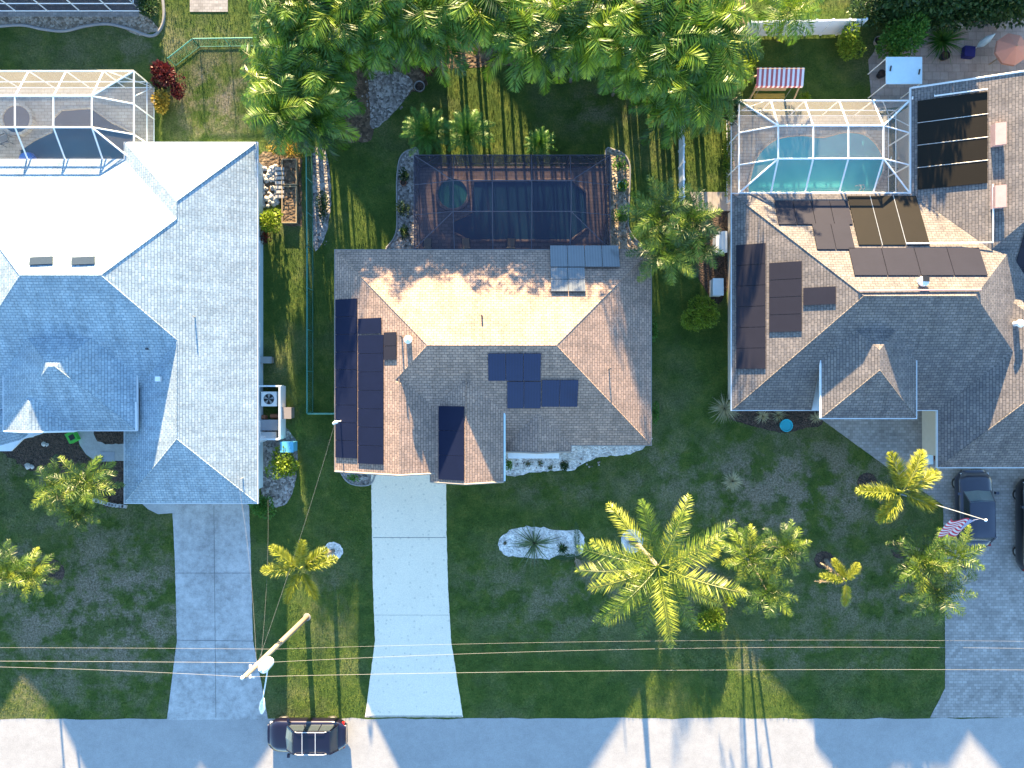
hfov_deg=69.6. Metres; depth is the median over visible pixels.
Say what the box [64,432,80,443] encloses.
plastic crate
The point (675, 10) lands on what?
palm tree
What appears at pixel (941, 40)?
spiky plant
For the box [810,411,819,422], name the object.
spiky plant
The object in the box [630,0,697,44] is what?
palm tree
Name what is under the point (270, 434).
storage crate
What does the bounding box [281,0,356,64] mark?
palm tree
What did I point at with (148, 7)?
shrub
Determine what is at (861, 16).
shrub
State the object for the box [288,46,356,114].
palm tree
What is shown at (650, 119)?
palm tree
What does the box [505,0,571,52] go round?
palm tree
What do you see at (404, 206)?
shrub
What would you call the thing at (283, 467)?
shrub
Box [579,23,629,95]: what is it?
palm tree
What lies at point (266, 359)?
pump box
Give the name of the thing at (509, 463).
shrub
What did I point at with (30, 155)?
pool float
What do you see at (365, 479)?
gravel bed
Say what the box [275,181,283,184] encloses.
concrete block
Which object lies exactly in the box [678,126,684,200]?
fence
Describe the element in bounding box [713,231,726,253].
equipment box
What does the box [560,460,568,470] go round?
shrub
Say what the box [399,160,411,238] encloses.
stones
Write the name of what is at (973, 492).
parked car
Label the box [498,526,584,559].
gravel bed
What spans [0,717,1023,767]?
road
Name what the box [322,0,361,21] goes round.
palm tree
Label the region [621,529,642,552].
gravel bed
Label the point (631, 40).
palm tree
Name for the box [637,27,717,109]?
palm tree
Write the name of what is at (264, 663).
utility pole
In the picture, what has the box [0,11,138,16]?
pool deck
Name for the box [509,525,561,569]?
spiky plant
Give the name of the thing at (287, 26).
palm tree
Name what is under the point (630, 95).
palm tree
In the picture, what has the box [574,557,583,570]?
palm frond
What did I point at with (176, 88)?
shrub
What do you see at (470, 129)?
palm tree
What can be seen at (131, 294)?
house
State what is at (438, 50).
palm tree
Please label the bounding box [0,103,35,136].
spa
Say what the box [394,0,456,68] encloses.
palm tree
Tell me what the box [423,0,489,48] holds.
palm tree
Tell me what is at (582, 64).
palm tree
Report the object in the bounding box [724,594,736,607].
shrub
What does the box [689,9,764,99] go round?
palm tree
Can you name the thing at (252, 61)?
palm tree
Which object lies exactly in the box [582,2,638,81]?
palm tree
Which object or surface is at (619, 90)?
palm tree
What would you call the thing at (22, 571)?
palm tree
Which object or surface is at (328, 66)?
palm tree
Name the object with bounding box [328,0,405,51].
palm tree
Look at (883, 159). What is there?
pool enclosure
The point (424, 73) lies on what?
shrub
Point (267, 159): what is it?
soil bed
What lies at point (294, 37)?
palm tree
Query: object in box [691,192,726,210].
path
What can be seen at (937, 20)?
shrub
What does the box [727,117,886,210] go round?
pool deck
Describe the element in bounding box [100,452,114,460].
doormat
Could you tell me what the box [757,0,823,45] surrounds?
palm tree
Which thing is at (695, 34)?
palm tree
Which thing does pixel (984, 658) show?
driveway
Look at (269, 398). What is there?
air conditioner
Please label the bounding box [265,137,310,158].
shrub
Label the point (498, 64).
palm tree
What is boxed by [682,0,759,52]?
palm tree
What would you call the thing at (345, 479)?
bed edging
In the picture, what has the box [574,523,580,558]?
palm frond
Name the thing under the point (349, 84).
palm tree
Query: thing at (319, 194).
stones
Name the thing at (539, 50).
palm tree
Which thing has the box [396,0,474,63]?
palm tree
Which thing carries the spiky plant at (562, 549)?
on the gravel bed at (568, 538)
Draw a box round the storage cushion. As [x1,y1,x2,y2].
[961,45,975,58]
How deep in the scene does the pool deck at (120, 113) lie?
45.97 m
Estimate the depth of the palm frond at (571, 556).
45.83 m
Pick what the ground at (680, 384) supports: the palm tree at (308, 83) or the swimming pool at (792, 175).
the palm tree at (308, 83)
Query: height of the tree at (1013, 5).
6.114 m
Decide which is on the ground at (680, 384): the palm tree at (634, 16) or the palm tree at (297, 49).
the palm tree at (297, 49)
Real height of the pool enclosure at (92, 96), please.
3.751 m
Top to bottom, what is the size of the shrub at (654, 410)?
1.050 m
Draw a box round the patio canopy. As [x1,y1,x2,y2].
[868,57,921,98]
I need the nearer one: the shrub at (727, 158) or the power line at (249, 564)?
the power line at (249, 564)
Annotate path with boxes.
[77,431,123,460]
[143,504,174,513]
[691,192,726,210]
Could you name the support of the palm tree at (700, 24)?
on the ground at (680, 384)
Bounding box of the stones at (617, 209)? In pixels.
[612,160,627,238]
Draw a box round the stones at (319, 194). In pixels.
[315,156,326,244]
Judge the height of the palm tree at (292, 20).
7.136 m
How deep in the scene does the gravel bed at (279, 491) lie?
45.99 m
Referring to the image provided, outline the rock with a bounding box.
[24,463,33,469]
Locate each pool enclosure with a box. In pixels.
[0,0,140,11]
[0,70,154,158]
[414,155,609,248]
[726,100,908,203]
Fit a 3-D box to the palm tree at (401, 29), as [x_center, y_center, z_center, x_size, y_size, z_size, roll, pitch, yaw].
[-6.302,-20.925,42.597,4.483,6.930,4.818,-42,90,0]
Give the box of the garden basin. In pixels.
[779,419,792,431]
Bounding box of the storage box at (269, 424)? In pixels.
[260,420,278,429]
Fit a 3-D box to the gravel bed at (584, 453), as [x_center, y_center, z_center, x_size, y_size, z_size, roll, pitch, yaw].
[3.769,4.213,45.988,10.161,0.001,2.403,-6,90,0]
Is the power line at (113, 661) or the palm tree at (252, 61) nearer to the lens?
the power line at (113, 661)
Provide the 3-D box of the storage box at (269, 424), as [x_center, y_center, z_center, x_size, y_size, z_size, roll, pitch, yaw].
[-15.084,2.535,45.715,1.260,0.550,0.660,0,90,0]
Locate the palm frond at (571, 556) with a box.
[555,553,575,560]
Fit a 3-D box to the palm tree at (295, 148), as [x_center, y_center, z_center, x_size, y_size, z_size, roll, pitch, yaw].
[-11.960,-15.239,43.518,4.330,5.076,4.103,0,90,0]
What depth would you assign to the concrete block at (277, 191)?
45.70 m
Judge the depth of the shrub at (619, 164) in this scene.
45.58 m
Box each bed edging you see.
[0,0,165,37]
[340,473,375,485]
[386,147,418,248]
[605,147,641,248]
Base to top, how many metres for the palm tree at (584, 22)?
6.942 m
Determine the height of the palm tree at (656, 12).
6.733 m
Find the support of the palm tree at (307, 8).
on the gravel bed at (478, 60)
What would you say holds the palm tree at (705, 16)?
on the gravel bed at (478, 60)
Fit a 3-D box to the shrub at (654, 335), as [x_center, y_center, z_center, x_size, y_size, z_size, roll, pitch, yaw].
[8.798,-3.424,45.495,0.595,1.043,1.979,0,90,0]
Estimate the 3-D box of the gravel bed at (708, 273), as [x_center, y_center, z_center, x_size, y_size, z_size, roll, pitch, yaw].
[12.497,-7.996,45.988,3.128,0.001,5.994,0,90,0]
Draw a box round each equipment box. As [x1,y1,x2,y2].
[710,278,723,296]
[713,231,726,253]
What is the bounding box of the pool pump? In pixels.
[270,414,277,417]
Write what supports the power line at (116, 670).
attached to the utility pole
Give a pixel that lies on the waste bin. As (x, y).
(290, 446)
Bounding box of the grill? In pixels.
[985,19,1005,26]
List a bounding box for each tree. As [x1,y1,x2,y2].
[0,538,62,602]
[25,454,125,537]
[238,26,316,107]
[239,55,302,134]
[242,73,316,154]
[246,45,326,124]
[247,0,318,36]
[248,20,301,65]
[249,0,319,46]
[253,18,322,83]
[253,67,328,154]
[256,58,353,138]
[260,45,351,110]
[260,539,338,604]
[264,0,327,32]
[267,0,329,50]
[267,51,303,88]
[273,96,339,156]
[277,0,335,35]
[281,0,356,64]
[283,59,366,139]
[284,72,361,161]
[287,21,358,78]
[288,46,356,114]
[299,0,368,72]
[306,31,345,72]
[314,0,393,73]
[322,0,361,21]
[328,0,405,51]
[334,0,394,80]
[350,0,413,55]
[350,0,420,75]
[354,0,412,26]
[356,0,392,17]
[370,0,426,56]
[375,0,444,68]
[383,0,437,30]
[383,0,455,44]
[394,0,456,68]
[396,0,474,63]
[398,104,449,155]
[407,1,478,87]
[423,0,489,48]
[429,0,520,57]
[441,104,494,154]
[457,0,528,61]
[477,0,557,92]
[489,0,558,66]
[492,0,569,95]
[493,0,547,29]
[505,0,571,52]
[517,0,581,33]
[518,0,566,67]
[522,0,607,60]
[525,126,556,154]
[526,0,600,84]
[547,2,611,82]
[555,0,632,94]
[558,0,610,43]
[568,0,634,68]
[575,493,746,650]
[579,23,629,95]
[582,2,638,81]
[589,0,646,43]
[589,0,671,89]
[592,0,648,33]
[595,0,674,19]
[595,27,653,99]
[612,1,643,25]
[613,0,674,67]
[613,0,708,101]
[615,24,696,109]
[617,31,680,106]
[618,174,724,285]
[628,84,717,149]
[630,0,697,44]
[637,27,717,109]
[640,31,723,130]
[646,2,666,32]
[648,55,734,140]
[651,43,740,138]
[656,0,697,21]
[656,0,730,72]
[656,1,720,60]
[665,0,725,25]
[669,19,731,83]
[681,0,761,71]
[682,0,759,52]
[685,0,739,27]
[685,8,724,51]
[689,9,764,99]
[707,76,746,127]
[717,519,811,618]
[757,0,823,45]
[814,557,861,606]
[855,448,942,524]
[857,0,971,20]
[885,524,984,625]
[954,0,1023,22]
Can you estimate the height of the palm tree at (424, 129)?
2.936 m
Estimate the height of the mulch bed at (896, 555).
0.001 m
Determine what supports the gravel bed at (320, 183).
on the ground at (680, 384)
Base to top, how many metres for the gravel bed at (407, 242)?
0.001 m
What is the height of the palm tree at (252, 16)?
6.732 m
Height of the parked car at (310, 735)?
1.789 m
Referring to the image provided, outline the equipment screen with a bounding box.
[259,385,285,439]
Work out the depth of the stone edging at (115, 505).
45.84 m
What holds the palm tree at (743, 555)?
on the mulch bed
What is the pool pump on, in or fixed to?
on the ground at (680, 384)
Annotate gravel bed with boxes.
[0,13,158,35]
[261,419,297,507]
[312,147,330,250]
[324,542,342,559]
[341,0,745,100]
[342,473,370,484]
[358,60,413,128]
[387,149,416,248]
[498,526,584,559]
[506,438,652,475]
[607,148,640,248]
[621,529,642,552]
[688,211,729,303]
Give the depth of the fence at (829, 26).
44.86 m
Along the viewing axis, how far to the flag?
38.75 m
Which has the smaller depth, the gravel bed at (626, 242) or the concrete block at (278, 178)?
the concrete block at (278, 178)
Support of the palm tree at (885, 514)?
on the mulch bed at (863, 478)
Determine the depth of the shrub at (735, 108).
44.31 m
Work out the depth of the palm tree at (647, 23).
40.17 m
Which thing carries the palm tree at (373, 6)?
on the gravel bed at (478, 60)
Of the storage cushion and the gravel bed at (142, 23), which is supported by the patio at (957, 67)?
the storage cushion
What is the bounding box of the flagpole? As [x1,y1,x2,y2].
[900,493,986,521]
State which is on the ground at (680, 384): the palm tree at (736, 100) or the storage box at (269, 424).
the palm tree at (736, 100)
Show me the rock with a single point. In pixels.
(28, 466)
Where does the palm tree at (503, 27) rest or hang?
on the gravel bed at (478, 60)
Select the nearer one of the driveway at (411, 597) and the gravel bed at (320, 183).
the driveway at (411, 597)
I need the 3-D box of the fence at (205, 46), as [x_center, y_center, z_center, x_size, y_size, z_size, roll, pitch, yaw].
[-18.405,-20.898,45.420,5.577,1.160,0.885,-13,90,0]
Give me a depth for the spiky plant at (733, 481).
45.74 m
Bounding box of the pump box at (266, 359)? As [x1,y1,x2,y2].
[260,357,273,362]
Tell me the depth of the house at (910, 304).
41.92 m
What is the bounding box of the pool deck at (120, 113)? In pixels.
[0,89,152,158]
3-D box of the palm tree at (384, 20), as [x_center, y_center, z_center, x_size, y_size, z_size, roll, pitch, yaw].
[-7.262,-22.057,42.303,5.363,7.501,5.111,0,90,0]
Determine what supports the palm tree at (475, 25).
on the gravel bed at (478, 60)
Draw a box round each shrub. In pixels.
[135,0,159,20]
[149,59,176,89]
[150,87,169,115]
[169,73,185,100]
[247,494,276,519]
[259,207,282,233]
[259,230,271,244]
[264,445,299,479]
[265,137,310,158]
[315,190,329,223]
[347,474,360,481]
[395,200,409,216]
[398,167,409,181]
[399,224,409,239]
[419,57,433,76]
[506,459,512,470]
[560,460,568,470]
[611,209,627,221]
[612,155,628,170]
[617,178,628,191]
[652,313,658,344]
[652,401,659,424]
[680,294,720,331]
[694,606,727,632]
[720,71,741,125]
[721,121,734,196]
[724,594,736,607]
[730,35,758,74]
[799,91,811,103]
[835,21,866,60]
[846,0,889,29]
[862,0,1023,33]
[874,9,930,58]
[884,40,902,56]
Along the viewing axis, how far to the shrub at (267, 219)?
44.93 m
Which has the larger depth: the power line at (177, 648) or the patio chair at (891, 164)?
the patio chair at (891, 164)
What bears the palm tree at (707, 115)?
on the ground at (680, 384)
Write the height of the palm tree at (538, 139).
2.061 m
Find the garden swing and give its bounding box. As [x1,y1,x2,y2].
[743,68,804,111]
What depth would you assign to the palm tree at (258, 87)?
40.41 m
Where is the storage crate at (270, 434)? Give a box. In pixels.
[261,432,277,437]
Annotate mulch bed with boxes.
[1,432,125,508]
[36,558,64,585]
[94,431,123,443]
[343,61,373,142]
[728,411,822,432]
[814,551,832,568]
[857,473,876,490]
[891,542,906,557]
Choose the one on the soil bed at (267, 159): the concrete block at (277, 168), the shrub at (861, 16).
the concrete block at (277, 168)
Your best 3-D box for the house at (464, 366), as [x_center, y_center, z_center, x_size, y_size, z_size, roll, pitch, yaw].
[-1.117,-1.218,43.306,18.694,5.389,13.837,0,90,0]
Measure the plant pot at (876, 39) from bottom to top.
0.350 m
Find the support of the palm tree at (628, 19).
on the gravel bed at (478, 60)
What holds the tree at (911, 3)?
on the ground at (680, 384)
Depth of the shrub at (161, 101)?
45.09 m
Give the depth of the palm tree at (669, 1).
39.86 m
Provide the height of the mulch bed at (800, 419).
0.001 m
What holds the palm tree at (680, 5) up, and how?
on the gravel bed at (478, 60)
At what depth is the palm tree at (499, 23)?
40.35 m
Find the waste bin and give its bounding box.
[280,441,296,451]
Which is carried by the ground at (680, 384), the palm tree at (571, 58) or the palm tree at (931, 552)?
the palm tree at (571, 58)
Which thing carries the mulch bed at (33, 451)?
on the ground at (680, 384)
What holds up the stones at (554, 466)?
on the gravel bed at (584, 453)
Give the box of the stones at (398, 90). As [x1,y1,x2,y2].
[362,76,402,113]
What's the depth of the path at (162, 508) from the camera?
45.98 m
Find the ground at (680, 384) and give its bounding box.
[0,0,1022,719]
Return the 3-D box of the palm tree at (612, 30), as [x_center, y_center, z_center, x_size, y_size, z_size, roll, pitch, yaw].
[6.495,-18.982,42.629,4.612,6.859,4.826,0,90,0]
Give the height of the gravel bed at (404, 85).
0.001 m
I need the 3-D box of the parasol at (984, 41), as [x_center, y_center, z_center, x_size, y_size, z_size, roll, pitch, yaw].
[28.744,-20.833,44.850,0.430,2.304,0.406,-12,90,0]
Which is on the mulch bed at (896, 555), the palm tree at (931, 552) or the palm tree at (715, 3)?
the palm tree at (931, 552)
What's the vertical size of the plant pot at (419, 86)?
0.300 m
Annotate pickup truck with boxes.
[1012,478,1023,570]
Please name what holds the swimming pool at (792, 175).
in the pool deck at (752, 143)
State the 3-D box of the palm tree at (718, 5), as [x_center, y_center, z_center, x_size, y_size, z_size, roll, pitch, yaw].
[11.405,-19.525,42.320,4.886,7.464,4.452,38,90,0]
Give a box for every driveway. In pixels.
[167,504,267,719]
[365,475,462,716]
[822,411,1023,717]
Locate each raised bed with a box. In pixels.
[281,159,297,185]
[281,186,297,223]
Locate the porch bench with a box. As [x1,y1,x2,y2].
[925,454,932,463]
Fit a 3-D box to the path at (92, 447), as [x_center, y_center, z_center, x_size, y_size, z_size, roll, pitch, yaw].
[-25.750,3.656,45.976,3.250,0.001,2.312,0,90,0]
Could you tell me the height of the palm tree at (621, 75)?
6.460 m
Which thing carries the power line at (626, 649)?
attached to the utility pole
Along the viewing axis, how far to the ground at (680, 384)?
46.00 m
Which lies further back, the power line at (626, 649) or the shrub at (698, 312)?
the shrub at (698, 312)
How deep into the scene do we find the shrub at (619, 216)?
45.62 m
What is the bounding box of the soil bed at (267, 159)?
[259,151,302,226]
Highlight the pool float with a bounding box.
[19,152,36,158]
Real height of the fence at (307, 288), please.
1.410 m
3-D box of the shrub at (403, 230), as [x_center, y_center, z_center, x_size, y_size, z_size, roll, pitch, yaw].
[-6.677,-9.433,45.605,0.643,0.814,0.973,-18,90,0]
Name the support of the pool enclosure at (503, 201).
on the pool deck
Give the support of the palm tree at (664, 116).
on the ground at (680, 384)
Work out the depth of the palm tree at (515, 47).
40.27 m
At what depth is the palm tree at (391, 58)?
40.98 m
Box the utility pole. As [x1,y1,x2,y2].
[240,613,310,713]
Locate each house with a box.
[0,142,262,503]
[332,245,651,484]
[728,70,1023,467]
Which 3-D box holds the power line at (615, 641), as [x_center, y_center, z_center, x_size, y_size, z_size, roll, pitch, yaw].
[19.520,14.409,40.503,64.962,1.815,0.009,0,90,0]
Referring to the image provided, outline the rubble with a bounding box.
[262,164,279,207]
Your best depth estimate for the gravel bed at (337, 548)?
45.99 m
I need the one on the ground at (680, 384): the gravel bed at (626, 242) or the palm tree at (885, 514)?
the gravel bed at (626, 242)
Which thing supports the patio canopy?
on the patio at (957, 67)
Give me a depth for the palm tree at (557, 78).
40.10 m
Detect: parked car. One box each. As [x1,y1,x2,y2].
[267,716,347,757]
[952,469,998,547]
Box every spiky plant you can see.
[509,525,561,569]
[557,542,568,554]
[709,392,742,422]
[721,470,742,492]
[755,411,770,423]
[770,411,786,422]
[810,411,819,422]
[924,24,970,62]
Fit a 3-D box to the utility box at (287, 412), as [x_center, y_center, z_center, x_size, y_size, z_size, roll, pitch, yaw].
[-13.972,1.785,45.615,0.810,0.750,0.710,0,90,0]
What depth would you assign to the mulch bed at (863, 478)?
45.99 m
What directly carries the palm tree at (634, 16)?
on the gravel bed at (478, 60)
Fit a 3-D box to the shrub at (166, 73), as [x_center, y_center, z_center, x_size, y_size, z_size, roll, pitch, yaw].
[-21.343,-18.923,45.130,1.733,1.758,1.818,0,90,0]
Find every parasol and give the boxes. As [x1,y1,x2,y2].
[976,34,994,47]
[989,33,1023,65]
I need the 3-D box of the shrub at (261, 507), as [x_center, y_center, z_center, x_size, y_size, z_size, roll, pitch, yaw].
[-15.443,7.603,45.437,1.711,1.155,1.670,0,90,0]
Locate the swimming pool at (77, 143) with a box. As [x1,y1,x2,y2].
[18,106,136,158]
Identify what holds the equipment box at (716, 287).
on the gravel bed at (708, 273)
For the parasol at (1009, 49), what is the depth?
43.77 m
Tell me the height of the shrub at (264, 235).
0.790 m
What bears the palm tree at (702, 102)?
on the ground at (680, 384)
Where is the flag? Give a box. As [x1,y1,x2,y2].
[938,518,976,536]
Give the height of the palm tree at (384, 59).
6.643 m
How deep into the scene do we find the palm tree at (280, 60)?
40.44 m
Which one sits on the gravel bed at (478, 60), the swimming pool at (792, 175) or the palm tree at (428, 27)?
the palm tree at (428, 27)
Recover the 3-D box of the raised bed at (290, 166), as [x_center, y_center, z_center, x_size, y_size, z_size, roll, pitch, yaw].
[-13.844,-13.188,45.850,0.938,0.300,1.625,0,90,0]
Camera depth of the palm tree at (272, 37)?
40.43 m
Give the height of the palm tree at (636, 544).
10.899 m
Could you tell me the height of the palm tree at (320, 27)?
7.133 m
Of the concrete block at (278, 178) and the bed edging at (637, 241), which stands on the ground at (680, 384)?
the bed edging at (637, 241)
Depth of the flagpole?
40.12 m
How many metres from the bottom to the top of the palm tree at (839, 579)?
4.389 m
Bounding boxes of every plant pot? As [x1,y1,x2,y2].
[414,81,424,91]
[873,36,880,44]
[876,69,885,78]
[939,51,949,60]
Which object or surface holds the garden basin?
on the mulch bed at (800, 419)
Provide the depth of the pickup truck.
45.22 m
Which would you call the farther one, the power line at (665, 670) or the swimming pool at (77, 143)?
the swimming pool at (77, 143)
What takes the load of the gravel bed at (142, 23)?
on the ground at (680, 384)
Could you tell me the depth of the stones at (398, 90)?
45.96 m
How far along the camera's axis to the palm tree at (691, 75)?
40.23 m
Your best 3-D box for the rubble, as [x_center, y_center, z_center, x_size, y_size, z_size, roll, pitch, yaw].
[-15.329,-12.357,45.912,1.920,0.176,2.766,0,90,0]
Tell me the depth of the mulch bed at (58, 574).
45.99 m
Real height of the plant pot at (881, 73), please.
0.350 m
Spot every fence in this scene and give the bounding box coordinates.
[167,37,252,65]
[305,153,312,412]
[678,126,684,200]
[747,18,867,36]
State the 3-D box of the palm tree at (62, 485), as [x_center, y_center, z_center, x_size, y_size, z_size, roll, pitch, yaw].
[-24.817,6.388,43.252,5.230,5.712,4.926,0,90,0]
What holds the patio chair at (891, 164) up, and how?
on the pool deck at (752, 143)
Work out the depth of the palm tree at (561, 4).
39.78 m
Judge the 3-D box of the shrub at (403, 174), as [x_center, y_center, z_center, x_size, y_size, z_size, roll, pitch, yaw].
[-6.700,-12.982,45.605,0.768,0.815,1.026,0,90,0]
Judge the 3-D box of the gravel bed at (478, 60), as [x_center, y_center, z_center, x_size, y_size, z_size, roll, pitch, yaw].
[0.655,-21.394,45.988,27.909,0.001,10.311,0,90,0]
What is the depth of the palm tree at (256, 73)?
40.92 m
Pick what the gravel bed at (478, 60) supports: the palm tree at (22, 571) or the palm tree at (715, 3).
the palm tree at (715, 3)
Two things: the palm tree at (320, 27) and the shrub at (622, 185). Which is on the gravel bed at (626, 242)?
the shrub at (622, 185)
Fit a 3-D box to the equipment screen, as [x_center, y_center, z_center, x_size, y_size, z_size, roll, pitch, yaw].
[-14.863,1.750,45.450,1.450,1.100,3.350,0,90,0]
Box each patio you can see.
[190,0,227,11]
[868,18,1023,109]
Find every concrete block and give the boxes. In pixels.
[275,167,283,170]
[275,176,283,180]
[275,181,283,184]
[275,190,283,193]
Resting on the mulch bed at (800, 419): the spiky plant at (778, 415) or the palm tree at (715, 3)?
the spiky plant at (778, 415)
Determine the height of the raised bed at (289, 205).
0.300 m
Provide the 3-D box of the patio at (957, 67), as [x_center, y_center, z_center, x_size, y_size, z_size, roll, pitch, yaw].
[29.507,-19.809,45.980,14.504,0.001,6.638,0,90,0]
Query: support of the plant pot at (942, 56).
on the patio at (957, 67)
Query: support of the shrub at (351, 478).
on the gravel bed at (365, 479)
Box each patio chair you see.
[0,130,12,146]
[886,157,899,170]
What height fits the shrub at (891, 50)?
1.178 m
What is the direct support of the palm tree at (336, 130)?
on the ground at (680, 384)
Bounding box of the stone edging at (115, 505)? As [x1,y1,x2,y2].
[92,498,126,507]
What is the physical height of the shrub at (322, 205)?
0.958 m
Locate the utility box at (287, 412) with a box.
[278,407,293,418]
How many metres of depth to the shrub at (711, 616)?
45.23 m
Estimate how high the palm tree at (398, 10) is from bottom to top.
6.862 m
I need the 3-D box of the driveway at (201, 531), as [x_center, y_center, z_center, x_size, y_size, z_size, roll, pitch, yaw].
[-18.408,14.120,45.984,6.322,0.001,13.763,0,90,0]
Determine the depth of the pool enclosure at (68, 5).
45.31 m
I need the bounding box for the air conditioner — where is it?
[261,392,278,405]
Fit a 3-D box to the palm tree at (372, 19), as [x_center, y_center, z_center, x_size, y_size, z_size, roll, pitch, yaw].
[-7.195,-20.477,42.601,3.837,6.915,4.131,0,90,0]
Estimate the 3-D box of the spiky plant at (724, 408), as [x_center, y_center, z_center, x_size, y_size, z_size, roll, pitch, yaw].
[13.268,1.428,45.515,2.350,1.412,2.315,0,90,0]
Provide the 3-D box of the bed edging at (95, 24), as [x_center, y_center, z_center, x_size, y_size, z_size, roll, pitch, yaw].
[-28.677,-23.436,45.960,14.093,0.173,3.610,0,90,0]
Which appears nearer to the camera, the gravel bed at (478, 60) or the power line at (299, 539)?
the power line at (299, 539)
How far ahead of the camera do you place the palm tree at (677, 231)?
41.17 m
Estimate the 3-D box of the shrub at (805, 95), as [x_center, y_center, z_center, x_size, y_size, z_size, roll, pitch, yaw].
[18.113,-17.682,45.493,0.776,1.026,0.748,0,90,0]
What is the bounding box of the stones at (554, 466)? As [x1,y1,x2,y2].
[515,458,599,468]
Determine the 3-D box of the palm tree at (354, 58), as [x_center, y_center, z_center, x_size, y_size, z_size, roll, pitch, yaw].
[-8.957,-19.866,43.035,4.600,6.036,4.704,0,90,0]
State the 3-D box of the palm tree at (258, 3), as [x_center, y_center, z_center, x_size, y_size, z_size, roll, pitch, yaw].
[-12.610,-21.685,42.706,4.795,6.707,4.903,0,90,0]
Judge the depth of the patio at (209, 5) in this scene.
45.97 m
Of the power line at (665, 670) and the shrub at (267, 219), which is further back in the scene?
the shrub at (267, 219)
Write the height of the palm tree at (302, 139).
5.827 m
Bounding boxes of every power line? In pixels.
[0,647,208,648]
[15,667,240,676]
[46,661,247,662]
[237,477,255,645]
[255,669,948,676]
[260,424,334,655]
[283,647,1023,661]
[291,640,945,648]
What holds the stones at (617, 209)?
on the gravel bed at (626, 242)
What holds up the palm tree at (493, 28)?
on the gravel bed at (478, 60)
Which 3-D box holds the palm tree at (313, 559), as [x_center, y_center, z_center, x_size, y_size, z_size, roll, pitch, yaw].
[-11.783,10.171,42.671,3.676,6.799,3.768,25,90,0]
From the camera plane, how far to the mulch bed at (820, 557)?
45.99 m
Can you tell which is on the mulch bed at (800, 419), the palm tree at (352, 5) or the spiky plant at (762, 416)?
the spiky plant at (762, 416)
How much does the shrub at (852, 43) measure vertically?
2.164 m
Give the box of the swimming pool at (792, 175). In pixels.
[746,130,885,191]
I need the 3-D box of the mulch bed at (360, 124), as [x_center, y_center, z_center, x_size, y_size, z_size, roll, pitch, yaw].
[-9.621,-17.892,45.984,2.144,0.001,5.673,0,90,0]
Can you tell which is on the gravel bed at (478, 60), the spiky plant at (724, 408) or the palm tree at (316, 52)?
the palm tree at (316, 52)
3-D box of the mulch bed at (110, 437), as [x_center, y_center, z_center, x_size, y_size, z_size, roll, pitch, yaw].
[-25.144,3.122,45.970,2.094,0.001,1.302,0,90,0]
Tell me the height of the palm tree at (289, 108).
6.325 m
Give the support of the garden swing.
on the ground at (680, 384)
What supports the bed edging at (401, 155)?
on the ground at (680, 384)
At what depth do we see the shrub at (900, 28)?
44.01 m
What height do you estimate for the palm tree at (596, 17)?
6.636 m
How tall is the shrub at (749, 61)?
2.252 m
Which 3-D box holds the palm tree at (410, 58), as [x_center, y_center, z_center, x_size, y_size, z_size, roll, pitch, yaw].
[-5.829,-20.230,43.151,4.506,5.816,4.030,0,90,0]
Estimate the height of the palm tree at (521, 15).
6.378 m
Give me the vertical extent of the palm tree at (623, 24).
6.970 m

